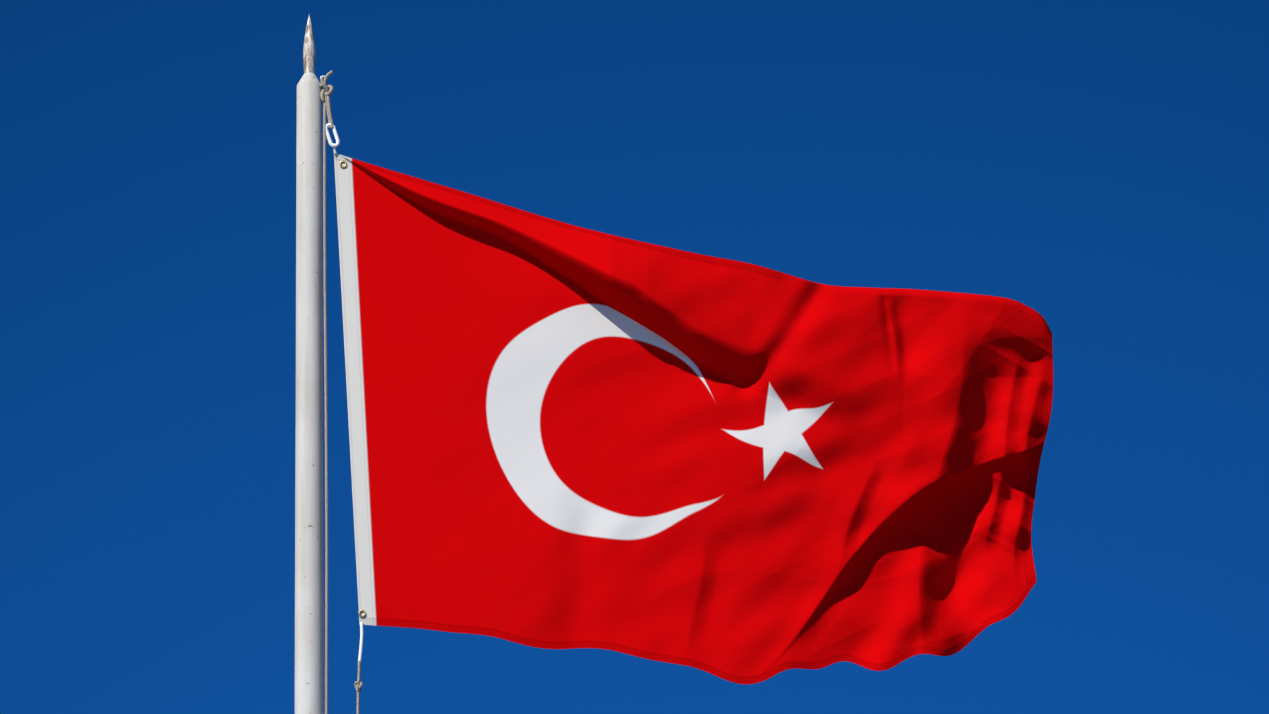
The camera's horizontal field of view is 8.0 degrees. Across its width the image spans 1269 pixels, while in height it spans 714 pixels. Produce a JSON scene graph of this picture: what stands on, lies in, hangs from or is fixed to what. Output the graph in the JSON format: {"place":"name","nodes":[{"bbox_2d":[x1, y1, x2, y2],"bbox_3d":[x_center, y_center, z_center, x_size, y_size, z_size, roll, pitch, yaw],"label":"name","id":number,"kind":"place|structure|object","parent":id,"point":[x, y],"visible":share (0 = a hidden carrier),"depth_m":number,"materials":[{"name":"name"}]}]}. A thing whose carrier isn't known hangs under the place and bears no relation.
{"place":"outdoors","nodes":[
{"label":"outdoors","id":0,"kind":"place"},
{"bbox_2d":[0,0,1268,713],"label":"sky","id":1,"kind":"structure","parent":0,"point":[1100,168],"materials":[{"name":"blue"}]},
{"bbox_2d":[295,14,1052,713],"bbox_3d":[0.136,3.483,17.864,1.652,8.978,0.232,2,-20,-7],"label":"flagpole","id":2,"kind":"object","parent":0,"point":[565,436],"visible":1,"depth_m":19.08,"materials":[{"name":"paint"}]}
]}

